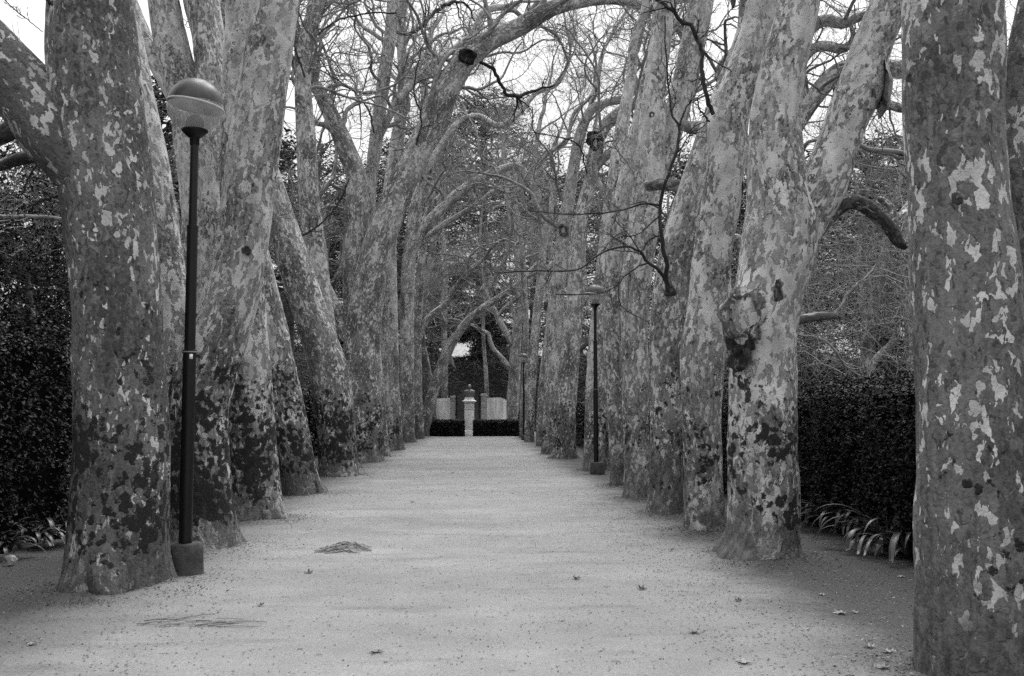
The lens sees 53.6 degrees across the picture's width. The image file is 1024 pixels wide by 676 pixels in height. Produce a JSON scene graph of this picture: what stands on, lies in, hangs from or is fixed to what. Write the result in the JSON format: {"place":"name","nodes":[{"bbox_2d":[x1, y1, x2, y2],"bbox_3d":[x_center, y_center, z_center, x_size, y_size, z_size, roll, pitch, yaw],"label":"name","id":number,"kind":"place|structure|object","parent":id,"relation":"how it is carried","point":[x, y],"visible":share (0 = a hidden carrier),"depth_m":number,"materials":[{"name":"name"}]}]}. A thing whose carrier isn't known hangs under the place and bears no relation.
{"place":"outdoors","nodes":[
{"label":"outdoors","id":0,"kind":"place"},
{"bbox_2d":[0,435,926,675],"bbox_3d":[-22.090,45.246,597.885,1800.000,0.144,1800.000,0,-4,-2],"label":"ground","id":1,"kind":"structure","parent":0,"point":[357,605],"depth_m":8.27,"materials":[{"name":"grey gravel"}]},
{"bbox_2d":[5,554,16,564],"bbox_3d":[-5.059,2.241,10.242,0.115,0.106,0.106,0,-4,-2],"label":"stone","id":2,"kind":"object","parent":1,"relation":"on","point":[10,559],"visible":1,"depth_m":10.21,"materials":[{"name":"grey stone"}]},
{"bbox_2d":[0,536,47,556],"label":"strap leaved plant","id":3,"kind":"object","parent":1,"relation":"on","point":[4,549],"visible":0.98,"depth_m":10.70,"materials":[{"name":"grey plant"}]},
{"bbox_2d":[0,522,65,545],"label":"strap leaved plant","id":4,"kind":"object","parent":1,"relation":"on","point":[38,536],"visible":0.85,"depth_m":11.49,"materials":[{"name":"grey plant"}]},
{"bbox_2d":[18,517,66,542],"bbox_3d":[-5.296,2.233,12.007,0.957,0.284,0.898,0,-4,-2],"label":"strap leaved plant","id":5,"kind":"object","parent":1,"relation":"on","point":[51,522],"visible":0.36,"depth_m":11.84,"materials":[{"name":"grey plant"}]},
{"bbox_2d":[0,29,176,333],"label":"bare tree","id":6,"kind":"object","parent":1,"relation":"on","point":[34,233],"visible":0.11,"depth_m":15.30,"materials":[{"name":"grey plant"}]},
{"bbox_2d":[0,0,189,594],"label":"plane tree","id":7,"kind":"object","parent":1,"relation":"on","point":[72,115],"visible":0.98,"depth_m":8.73,"materials":[{"name":"grey plant"}]},
{"bbox_2d":[0,141,304,421],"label":"woodland","id":8,"kind":"object","parent":1,"relation":"on","point":[20,314],"visible":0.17,"depth_m":14.75,"materials":[{"name":"black plant"}]},
{"bbox_2d":[5,73,300,271],"bbox_3d":[-10.314,-2.130,29.556,8.771,12.023,9.504,-1,-4,11],"label":"evergreen tree","id":9,"kind":"object","parent":1,"relation":"on","point":[158,96],"visible":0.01,"depth_m":29.27,"materials":[{"name":"black plant"}]},
{"bbox_2d":[0,306,317,543],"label":"hedge","id":10,"kind":"object","parent":1,"relation":"on","point":[35,452],"visible":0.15,"depth_m":12.57,"materials":[{"name":"black plant"}]},
{"bbox_2d":[1,53,322,271],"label":"bare tree","id":11,"kind":"object","parent":1,"relation":"on","point":[173,161],"visible":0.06,"depth_m":22.46,"materials":[{"name":"grey plant"}]},
{"bbox_2d":[0,14,342,391],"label":"bare thicket","id":12,"kind":"object","parent":1,"relation":"on","point":[286,314],"visible":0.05,"depth_m":26.87,"materials":[{"name":"grey plant"}]},
{"bbox_2d":[134,0,224,305],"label":"plane tree","id":13,"kind":"object","parent":1,"relation":"on","point":[171,62],"visible":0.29,"depth_m":19.48,"materials":[{"name":"grey plant"}]},
{"bbox_2d":[166,78,223,575],"bbox_3d":[-3.009,-0.087,9.477,0.531,4.766,0.536,0,-4,-2],"label":"street lamp","id":14,"kind":"object","parent":1,"relation":"on","point":[195,96],"visible":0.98,"depth_m":9.43,"materials":[{"name":"metal"}]},
{"bbox_2d":[137,614,262,626],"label":"fallen twigs","id":15,"kind":"object","parent":1,"relation":"on","point":[216,621],"visible":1,"depth_m":7.18,"materials":[{"name":"grey plant"}]},
{"bbox_2d":[132,0,298,550],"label":"plane tree","id":16,"kind":"object","parent":1,"relation":"on","point":[227,306],"visible":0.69,"depth_m":11.27,"materials":[{"name":"grey plant"}]},
{"bbox_2d":[172,168,301,372],"bbox_3d":[-13.102,-1.422,39.824,11.051,12.112,9.473,-1,-4,19],"label":"evergreen tree","id":17,"kind":"object","parent":1,"relation":"on","point":[179,208],"visible":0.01,"depth_m":39.59,"materials":[{"name":"black plant"}]},
{"bbox_2d":[219,0,287,520],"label":"plane tree","id":18,"kind":"object","parent":1,"relation":"on","point":[256,484],"visible":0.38,"depth_m":14.03,"materials":[{"name":"grey plant"}]},
{"bbox_2d":[188,0,328,495],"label":"plane tree","id":19,"kind":"object","parent":1,"relation":"on","point":[298,471],"visible":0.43,"depth_m":18.37,"materials":[{"name":"grey plant"}]},
{"bbox_2d":[220,0,361,476],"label":"plane tree","id":20,"kind":"object","parent":1,"relation":"on","point":[329,378],"visible":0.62,"depth_m":23.95,"materials":[{"name":"grey plant"}]},
{"bbox_2d":[271,63,403,306],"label":"bare tree","id":21,"kind":"object","parent":1,"relation":"on","point":[333,282],"visible":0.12,"depth_m":40.10,"materials":[{"name":"grey plant"}]},
{"bbox_2d":[269,132,414,355],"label":"evergreen tree","id":22,"kind":"object","parent":1,"relation":"on","point":[289,159],"visible":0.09,"depth_m":49.51,"materials":[{"name":"grey plant"}]},
{"bbox_2d":[314,541,371,552],"bbox_3d":[-1.825,2.281,11.119,0.666,0.102,0.604,0,-4,-2],"label":"pile of fallen twigs","id":23,"kind":"object","parent":1,"relation":"on","point":[347,547],"visible":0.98,"depth_m":11.00,"materials":[{"name":"grey plant"}]},
{"bbox_2d":[275,208,423,396],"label":"evergreen tree","id":24,"kind":"object","parent":1,"relation":"on","point":[335,266],"visible":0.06,"depth_m":61.47,"materials":[{"name":"black plant"}]},
{"bbox_2d":[288,0,449,467],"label":"plane tree","id":25,"kind":"object","parent":1,"relation":"on","point":[304,56],"visible":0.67,"depth_m":27.25,"materials":[{"name":"grey plant"}]},
{"bbox_2d":[277,173,466,392],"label":"evergreen tree","id":26,"kind":"object","parent":1,"relation":"on","point":[398,295],"visible":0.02,"depth_m":71.70,"materials":[{"name":"black plant"}]},
{"bbox_2d":[367,648,383,651],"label":"fallen leaf","id":27,"kind":"object","parent":1,"relation":"on","point":[371,649],"visible":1,"depth_m":6.34,"materials":[{"name":"grey plant"}]},
{"bbox_2d":[398,334,401,345],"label":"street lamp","id":28,"kind":"object","parent":1,"relation":"on","point":[399,338],"visible":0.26,"depth_m":40.45,"materials":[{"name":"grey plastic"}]},
{"bbox_2d":[330,0,549,450],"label":"plane tree","id":29,"kind":"object","parent":1,"relation":"on","point":[389,347],"visible":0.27,"depth_m":39.65,"materials":[{"name":"grey plant"}]},
{"bbox_2d":[436,398,450,419],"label":"plaster wall","id":30,"kind":"structure","parent":1,"relation":"on","point":[443,407],"depth_m":70.20,"materials":[{"name":"grey paint"}]},
{"bbox_2d":[425,170,465,398],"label":"bare tree","id":31,"kind":"object","parent":1,"relation":"on","point":[444,392],"visible":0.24,"depth_m":76.04,"materials":[{"name":"grey plant"}]},
{"bbox_2d":[429,419,464,436],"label":"hedge","id":32,"kind":"object","parent":1,"relation":"on","point":[446,427],"visible":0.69,"depth_m":62.96,"materials":[{"name":"black plant"}]},
{"bbox_2d":[362,24,538,438],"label":"plane tree","id":33,"kind":"object","parent":1,"relation":"on","point":[420,325],"visible":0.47,"depth_m":56.79,"materials":[{"name":"grey plant"}]},
{"bbox_2d":[450,396,455,418],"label":"gate pier","id":34,"kind":"structure","parent":1,"relation":"on","point":[452,409],"depth_m":70.12,"materials":[{"name":"stone"}]},
{"bbox_2d":[172,0,738,462],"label":"plane tree","id":35,"kind":"object","parent":1,"relation":"on","point":[366,250],"visible":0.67,"depth_m":31.32,"materials":[{"name":"grey plant"}]},
{"bbox_2d":[400,98,519,418],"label":"plane tree","id":36,"kind":"object","parent":1,"relation":"on","point":[426,364],"visible":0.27,"depth_m":66.81,"materials":[{"name":"grey plant"}]},
{"bbox_2d":[0,438,920,675],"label":"leaf litter","id":37,"kind":"object","parent":1,"relation":"on","point":[844,655],"visible":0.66,"depth_m":8.73,"materials":[{"name":"grey plant"}]},
{"bbox_2d":[341,243,591,409],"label":"bare thicket","id":38,"kind":"object","parent":1,"relation":"on","point":[491,331],"visible":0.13,"depth_m":75.33,"materials":[{"name":"grey plant"}]},
{"bbox_2d":[298,0,639,455],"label":"plane tree","id":39,"kind":"object","parent":1,"relation":"on","point":[372,169],"visible":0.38,"depth_m":35.83,"materials":[{"name":"grey plant"}]},
{"bbox_2d":[462,397,476,434],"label":"pedestal","id":40,"kind":"object","parent":1,"relation":"on","point":[469,402],"visible":0.77,"depth_m":65.63,"materials":[{"name":"stone"}]},
{"bbox_2d":[464,384,474,396],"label":"bust statue","id":41,"kind":"object","parent":40,"relation":"on","point":[468,392],"visible":1,"depth_m":65.90,"materials":[{"name":"grey stone"}]},
{"bbox_2d":[360,0,603,441],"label":"plane tree","id":42,"kind":"object","parent":1,"relation":"on","point":[416,226],"visible":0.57,"depth_m":51.22,"materials":[{"name":"grey plant"}]},
{"bbox_2d":[481,394,486,419],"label":"gate pier","id":43,"kind":"structure","parent":1,"relation":"on","point":[483,406],"depth_m":70.21,"materials":[{"name":"stone"}]},
{"bbox_2d":[397,171,593,435],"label":"plane tree","id":44,"kind":"object","parent":1,"relation":"on","point":[430,400],"visible":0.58,"depth_m":62.62,"materials":[{"name":"grey plant"}]},
{"bbox_2d":[449,356,455,368],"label":"hanging cloth","id":45,"kind":"object","parent":44,"relation":"hanging from","point":[451,362],"visible":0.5,"depth_m":64.93,"materials":[{"name":"grey"}]},
{"bbox_2d":[472,419,519,435],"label":"hedge","id":46,"kind":"object","parent":1,"relation":"on","point":[497,427],"visible":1,"depth_m":63.06,"materials":[{"name":"black plant"}]},
{"bbox_2d":[487,397,505,419],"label":"plaster wall","id":47,"kind":"structure","parent":1,"relation":"on","point":[496,408],"depth_m":70.34,"materials":[{"name":"grey paint"}]},
{"bbox_2d":[423,71,589,418],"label":"plane tree","id":48,"kind":"object","parent":1,"relation":"on","point":[513,365],"visible":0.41,"depth_m":66.37,"materials":[{"name":"grey plant"}]},
{"bbox_2d":[443,80,602,436],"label":"plane tree","id":49,"kind":"object","parent":1,"relation":"on","point":[525,338],"visible":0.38,"depth_m":59.04,"materials":[{"name":"grey plant"}]},
{"bbox_2d":[519,353,527,439],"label":"street lamp","id":50,"kind":"object","parent":1,"relation":"on","point":[523,356],"visible":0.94,"depth_m":54.44,"materials":[{"name":"black metal"}]},
{"bbox_2d":[427,7,630,441],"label":"plane tree","id":51,"kind":"object","parent":1,"relation":"on","point":[532,372],"visible":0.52,"depth_m":50.64,"materials":[{"name":"grey plant"}]},
{"bbox_2d":[464,5,630,445],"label":"plane tree","id":52,"kind":"object","parent":1,"relation":"on","point":[548,227],"visible":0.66,"depth_m":44.83,"materials":[{"name":"grey plant"}]},
{"bbox_2d":[376,0,730,453],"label":"plane tree","id":53,"kind":"object","parent":1,"relation":"on","point":[554,307],"visible":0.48,"depth_m":36.27,"materials":[{"name":"grey plant"}]},
{"bbox_2d":[584,284,604,474],"bbox_3d":[2.060,1.055,24.982,0.531,4.782,0.536,0,-4,-2],"label":"street lamp","id":54,"kind":"object","parent":1,"relation":"on","point":[597,467],"visible":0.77,"depth_m":24.91,"materials":[{"name":"black metal"}]},
{"bbox_2d":[540,163,659,400],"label":"evergreen tree","id":55,"kind":"object","parent":1,"relation":"on","point":[580,379],"visible":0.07,"depth_m":74.34,"materials":[{"name":"grey plant"}]},
{"bbox_2d":[547,72,670,336],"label":"bare tree","id":56,"kind":"object","parent":1,"relation":"on","point":[601,185],"visible":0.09,"depth_m":52.81,"materials":[{"name":"grey plant"}]},
{"bbox_2d":[493,0,746,514],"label":"plane tree","id":57,"kind":"object","parent":1,"relation":"on","point":[670,295],"visible":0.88,"depth_m":15.00,"materials":[{"name":"grey plant"}]},
{"bbox_2d":[509,0,738,458],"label":"plane tree","id":58,"kind":"object","parent":1,"relation":"on","point":[574,344],"visible":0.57,"depth_m":32.63,"materials":[{"name":"grey plant"}]},
{"bbox_2d":[603,0,678,484],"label":"plane tree","id":59,"kind":"object","parent":1,"relation":"on","point":[611,331],"visible":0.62,"depth_m":20.86,"materials":[{"name":"grey plant"}]},
{"bbox_2d":[581,0,718,470],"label":"plane tree","id":60,"kind":"object","parent":1,"relation":"on","point":[625,107],"visible":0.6,"depth_m":26.24,"materials":[{"name":"grey plant"}]},
{"bbox_2d":[583,141,735,387],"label":"evergreen tree","id":61,"kind":"object","parent":1,"relation":"on","point":[680,168],"visible":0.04,"depth_m":52.30,"materials":[{"name":"grey plant"}]},
{"bbox_2d":[620,0,713,498],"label":"plane tree","id":62,"kind":"object","parent":1,"relation":"on","point":[657,139],"visible":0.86,"depth_m":17.70,"materials":[{"name":"grey plant"}]},
{"bbox_2d":[636,0,777,531],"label":"plane tree","id":63,"kind":"object","parent":1,"relation":"on","point":[703,350],"visible":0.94,"depth_m":12.89,"materials":[{"name":"grey plant"}]},
{"bbox_2d":[735,658,751,662],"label":"fallen leaf","id":64,"kind":"object","parent":1,"relation":"on","point":[742,660],"visible":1,"depth_m":6.04,"materials":[{"name":"grey plant"}]},
{"bbox_2d":[576,365,915,552],"bbox_3d":[4.098,2.938,33.646,1.977,2.189,56.990,0,-4,-2],"label":"hedge","id":65,"kind":"object","parent":1,"relation":"on","point":[871,447],"visible":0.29,"depth_m":12.26,"materials":[{"name":"black plant"}]},
{"bbox_2d":[648,171,851,388],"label":"evergreen tree","id":66,"kind":"object","parent":1,"relation":"on","point":[743,211],"visible":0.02,"depth_m":43.60,"materials":[{"name":"grey plant"}]},
{"bbox_2d":[620,193,912,480],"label":"woodland","id":67,"kind":"object","parent":1,"relation":"on","point":[838,374],"visible":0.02,"depth_m":34.16,"materials":[{"name":"grey plant"}]},
{"bbox_2d":[540,0,1014,303],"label":"bare tree","id":68,"kind":"object","parent":1,"relation":"on","point":[826,83],"visible":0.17,"depth_m":19.55,"materials":[{"name":"grey plant"}]},
{"bbox_2d":[582,3,1013,395],"bbox_3d":[10.503,-1.025,39.239,16.760,12.099,56.706,0,-4,-2],"label":"bare thicket","id":69,"kind":"object","parent":1,"relation":"on","point":[821,291],"visible":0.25,"depth_m":22.28,"materials":[{"name":"grey plant"}]},
{"bbox_2d":[800,499,821,523],"bbox_3d":[4.020,2.338,13.932,1.271,0.360,1.161,0,-4,-2],"label":"strap leaved plant","id":70,"kind":"object","parent":1,"relation":"on","point":[803,519],"visible":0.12,"depth_m":13.74,"materials":[{"name":"black plant"}]},
{"bbox_2d":[731,186,900,379],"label":"evergreen tree","id":71,"kind":"object","parent":1,"relation":"on","point":[742,213],"visible":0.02,"depth_m":40.38,"materials":[{"name":"grey plant"}]},
{"bbox_2d":[731,127,906,372],"bbox_3d":[13.153,-1.493,36.896,10.853,11.816,10.623,1,-4,-14],"label":"evergreen tree","id":72,"kind":"object","parent":1,"relation":"on","point":[850,191],"visible":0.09,"depth_m":35.85,"materials":[{"name":"grey plant"}]},
{"bbox_2d":[739,111,906,380],"bbox_3d":[8.806,-1.166,24.321,6.051,9.276,5.759,1,-4,-15],"label":"bare tree","id":73,"kind":"object","parent":1,"relation":"on","point":[871,328],"visible":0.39,"depth_m":24.38,"materials":[{"name":"grey plant"}]},
{"bbox_2d":[635,0,1015,560],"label":"plane tree","id":74,"kind":"object","parent":1,"relation":"on","point":[798,205],"visible":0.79,"depth_m":10.69,"materials":[{"name":"grey plant"}]},
{"bbox_2d":[800,499,853,534],"bbox_3d":[4.226,2.243,12.913,1.416,0.399,1.466,2,-5,-27],"label":"strap leaved plant","id":75,"kind":"object","parent":1,"relation":"on","point":[827,516],"visible":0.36,"depth_m":13.02,"materials":[{"name":"grey plant"}]},
{"bbox_2d":[805,501,863,537],"bbox_3d":[4.302,2.252,12.736,1.468,0.357,1.326,2,-5,-24],"label":"strap leaved plant","id":76,"kind":"object","parent":1,"relation":"on","point":[847,514],"visible":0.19,"depth_m":12.38,"materials":[{"name":"grey plant"}]},
{"bbox_2d":[832,610,851,612],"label":"fallen leaf","id":77,"kind":"object","parent":1,"relation":"on","point":[840,611],"visible":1,"depth_m":7.62,"materials":[{"name":"grey plant"}]},
{"bbox_2d":[807,92,877,379],"bbox_3d":[8.478,-1.765,28.833,3.494,11.129,4.655,-4,-5,40],"label":"bare tree","id":78,"kind":"object","parent":1,"relation":"on","point":[813,351],"visible":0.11,"depth_m":28.42,"materials":[{"name":"grey plant"}]},
{"bbox_2d":[797,162,906,385],"bbox_3d":[12.752,-0.937,30.591,9.473,9.706,11.052,0,-4,-6],"label":"evergreen tree","id":79,"kind":"object","parent":1,"relation":"on","point":[883,339],"visible":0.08,"depth_m":30.48,"materials":[{"name":"grey plant"}]},
{"bbox_2d":[803,90,912,377],"bbox_3d":[8.169,-1.561,22.150,5.152,9.747,4.078,-3,-5,38],"label":"bare tree","id":80,"kind":"object","parent":1,"relation":"on","point":[906,301],"visible":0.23,"depth_m":22.35,"materials":[{"name":"grey plant"}]},
{"bbox_2d":[813,504,912,555],"bbox_3d":[4.188,2.058,11.174,1.611,0.513,1.604,0,-4,-2],"label":"strap leaved plant","id":81,"kind":"object","parent":1,"relation":"on","point":[862,541],"visible":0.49,"depth_m":11.29,"materials":[{"name":"grey plant"}]},
{"bbox_2d":[836,518,912,562],"bbox_3d":[4.205,2.070,10.610,1.388,0.410,1.290,0,-4,-2],"label":"strap leaved plant","id":82,"kind":"object","parent":1,"relation":"on","point":[902,540],"visible":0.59,"depth_m":10.50,"materials":[{"name":"grey plant"}]},
{"bbox_2d":[874,663,889,667],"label":"fallen leaf","id":83,"kind":"object","parent":1,"relation":"on","point":[880,665],"visible":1,"depth_m":5.84,"materials":[{"name":"grey plant"}]},
{"bbox_2d":[879,648,895,651],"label":"fallen leaf","id":84,"kind":"object","parent":1,"relation":"on","point":[888,650],"visible":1,"depth_m":6.26,"materials":[{"name":"grey plant"}]},
{"bbox_2d":[901,0,1023,675],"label":"plane tree","id":85,"kind":"object","parent":1,"relation":"on","point":[963,102],"visible":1,"depth_m":5.67,"materials":[{"name":"grey plant"}]},
{"bbox_2d":[0,0,1017,357],"label":"sky","id":86,"kind":"structure","parent":0,"point":[31,36],"materials":[{"name":"white"}]},
{"bbox_2d":[295,352,905,431],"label":"bank","id":87,"kind":"structure","parent":0,"point":[498,390],"depth_m":85.44,"materials":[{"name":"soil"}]},
{"bbox_2d":[321,149,486,385],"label":"evergreen tree","id":88,"kind":"object","parent":87,"relation":"on","point":[458,223],"visible":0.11,"depth_m":84.04,"materials":[{"name":"grey plant"}]},
{"bbox_2d":[361,117,522,361],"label":"evergreen tree","id":89,"kind":"object","parent":87,"relation":"on","point":[455,243],"visible":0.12,"depth_m":91.49,"materials":[{"name":"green plant"}]},
{"bbox_2d":[0,248,903,376],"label":"woodland","id":90,"kind":"object","parent":87,"relation":"on","point":[474,338],"visible":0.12,"depth_m":91.48,"materials":[{"name":"black plant"}]},
{"bbox_2d":[457,394,478,419],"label":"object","id":91,"kind":"structure","parent":87,"relation":"on","point":[461,407],"depth_m":74.40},
{"bbox_2d":[457,180,508,418],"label":"bare tree","id":92,"kind":"object","parent":87,"relation":"on","point":[486,383],"visible":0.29,"depth_m":74.99,"materials":[{"name":"grey plant"}]},
{"bbox_2d":[408,83,568,303],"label":"evergreen tree","id":93,"kind":"object","parent":87,"relation":"on","point":[478,104],"visible":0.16,"depth_m":99.53,"materials":[{"name":"grey plant"}]},
{"bbox_2d":[467,149,591,364],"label":"evergreen tree","id":94,"kind":"object","parent":87,"relation":"on","point":[506,299],"visible":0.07,"depth_m":88.28,"materials":[{"name":"grey plant"}]},
{"bbox_2d":[294,351,804,428],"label":"ground ivy","id":95,"kind":"object","parent":87,"relation":"on","point":[461,359],"visible":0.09,"depth_m":86.58,"materials":[{"name":"plant"}]},
{"bbox_2d":[499,169,605,358],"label":"evergreen tree","id":96,"kind":"object","parent":87,"relation":"on","point":[578,185],"visible":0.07,"depth_m":89.43,"materials":[{"name":"grey plant"}]}
]}

